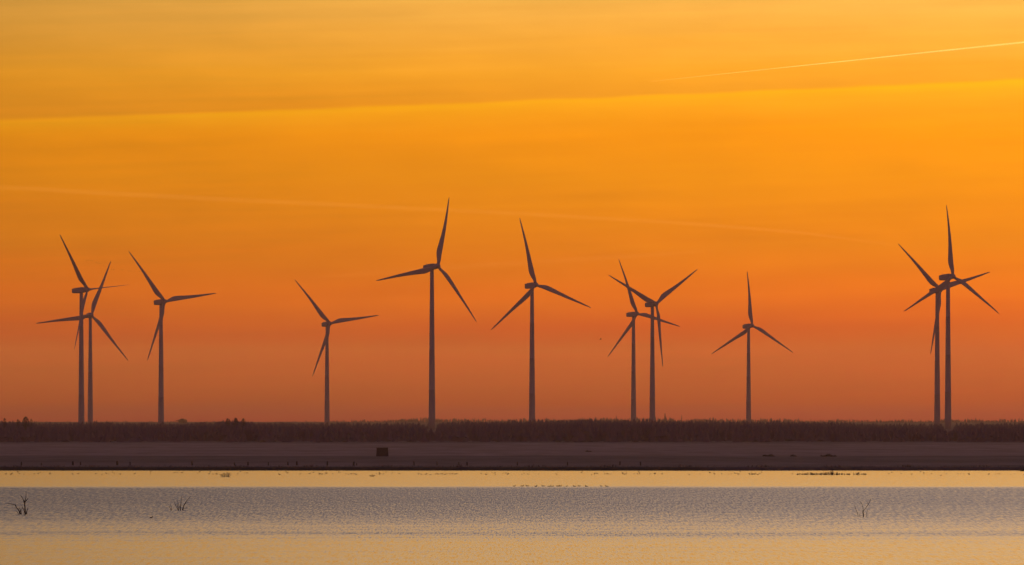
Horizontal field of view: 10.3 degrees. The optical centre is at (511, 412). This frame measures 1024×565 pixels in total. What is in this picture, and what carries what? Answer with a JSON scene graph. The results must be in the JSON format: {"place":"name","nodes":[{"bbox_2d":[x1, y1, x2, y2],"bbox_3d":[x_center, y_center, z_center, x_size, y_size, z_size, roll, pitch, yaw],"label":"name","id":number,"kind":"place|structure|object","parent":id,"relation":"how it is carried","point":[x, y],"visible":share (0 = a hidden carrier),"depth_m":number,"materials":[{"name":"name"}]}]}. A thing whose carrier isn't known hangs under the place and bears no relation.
{"place":"outdoors","nodes":[
{"label":"outdoors","id":0,"kind":"place"},
{"bbox_2d":[0,470,1023,564],"bbox_3d":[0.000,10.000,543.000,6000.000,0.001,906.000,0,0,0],"label":"lake water","id":1,"kind":"structure","parent":0,"point":[500,517],"depth_m":543.34,"materials":[{"name":"grey liquid"}]},
{"bbox_2d":[7,495,27,513],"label":"dead bush","id":2,"kind":"object","parent":1,"relation":"in","point":[24,508],"visible":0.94,"depth_m":561.40,"materials":[{"name":"brown plant"}]},
{"bbox_2d":[170,496,190,509],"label":"dead bush","id":3,"kind":"object","parent":1,"relation":"in","point":[180,504],"visible":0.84,"depth_m":583.90,"materials":[{"name":"brown plant"}]},
{"bbox_2d":[0,422,1023,470],"bbox_3d":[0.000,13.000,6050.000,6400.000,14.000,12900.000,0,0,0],"label":"ground","id":4,"kind":"structure","parent":0,"point":[479,455],"depth_m":1267.49,"materials":[{"name":"brown soil"}]},
{"bbox_2d":[21,417,28,430],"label":"tree","id":5,"kind":"object","parent":4,"relation":"on","point":[24,423],"visible":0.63,"depth_m":1989.91,"materials":[{"name":"brown plant"}]},
{"bbox_2d":[36,261,127,422],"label":"wind turbine","id":6,"kind":"object","parent":4,"relation":"on","point":[90,316],"visible":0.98,"depth_m":4370.60,"materials":[{"name":"paint"}]},
{"bbox_2d":[60,235,123,423],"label":"wind turbine","id":7,"kind":"object","parent":4,"relation":"on","point":[84,289],"visible":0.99,"depth_m":3843.46,"materials":[{"name":"paint"}]},
{"bbox_2d":[129,252,215,423],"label":"wind turbine","id":8,"kind":"object","parent":4,"relation":"on","point":[162,302],"visible":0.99,"depth_m":4002.34,"materials":[{"name":"paint"}]},
{"bbox_2d":[176,418,186,422],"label":"tree","id":9,"kind":"object","parent":4,"relation":"on","point":[183,420],"visible":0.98,"depth_m":5598.54,"materials":[{"name":"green plant"}]},
{"bbox_2d":[295,280,378,424],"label":"wind turbine","id":10,"kind":"object","parent":4,"relation":"on","point":[327,324],"visible":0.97,"depth_m":4514.53,"materials":[{"name":"paint"}]},
{"bbox_2d":[376,448,387,455],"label":"field hut","id":11,"kind":"object","parent":4,"relation":"on","point":[381,451],"visible":1,"depth_m":1239.03,"materials":[{"name":"wood"}]},
{"bbox_2d":[376,199,475,429],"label":"wind turbine","id":12,"kind":"object","parent":4,"relation":"on","point":[427,268],"visible":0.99,"depth_m":3454.95,"materials":[{"name":"paint"}]},
{"bbox_2d":[0,418,1023,441],"bbox_3d":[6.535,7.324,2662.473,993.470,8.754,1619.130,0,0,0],"label":"reeds","id":13,"kind":"object","parent":4,"relation":"on","point":[595,430],"visible":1,"depth_m":1913.62,"materials":[{"name":"plant"}]},
{"bbox_2d":[0,417,1023,422],"bbox_3d":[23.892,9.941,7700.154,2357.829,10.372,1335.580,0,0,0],"label":"distant wood","id":14,"kind":"object","parent":4,"relation":"on","point":[438,420],"visible":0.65,"depth_m":7525.66,"materials":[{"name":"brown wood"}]},
{"bbox_2d":[1,464,1022,466],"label":"bank grass","id":15,"kind":"structure","parent":4,"relation":"on","point":[473,466],"depth_m":994.96,"materials":[{"name":"brown plant"}]},
{"bbox_2d":[491,220,590,421],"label":"wind turbine","id":16,"kind":"object","parent":4,"relation":"on","point":[531,286],"visible":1,"depth_m":3706.37,"materials":[{"name":"paint"}]},
{"bbox_2d":[608,258,679,420],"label":"wind turbine","id":17,"kind":"object","parent":4,"relation":"on","point":[635,314],"visible":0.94,"depth_m":4386.87,"materials":[{"name":"paint"}]},
{"bbox_2d":[609,269,697,421],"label":"wind turbine","id":18,"kind":"object","parent":4,"relation":"on","point":[651,303],"visible":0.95,"depth_m":4015.84,"materials":[{"name":"paint"}]},
{"bbox_2d":[712,272,791,422],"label":"wind turbine","id":19,"kind":"object","parent":4,"relation":"on","point":[746,327],"visible":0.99,"depth_m":4624.53,"materials":[{"name":"paint"}]},
{"bbox_2d":[820,454,836,456],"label":"shrub","id":20,"kind":"object","parent":4,"relation":"on","point":[828,455],"visible":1,"depth_m":1235.77,"materials":[{"name":"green plant"}]},
{"bbox_2d":[899,245,989,425],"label":"wind turbine","id":21,"kind":"object","parent":4,"relation":"on","point":[930,280],"visible":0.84,"depth_m":3835.33,"materials":[{"name":"paint"}]},
{"bbox_2d":[903,205,998,428],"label":"wind turbine","id":22,"kind":"object","parent":4,"relation":"on","point":[947,278],"visible":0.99,"depth_m":3531.65,"materials":[{"name":"paint"}]},
{"bbox_2d":[0,0,1023,421],"label":"sky","id":23,"kind":"structure","parent":0,"point":[240,151],"materials":[{"name":"orange"}]}
]}

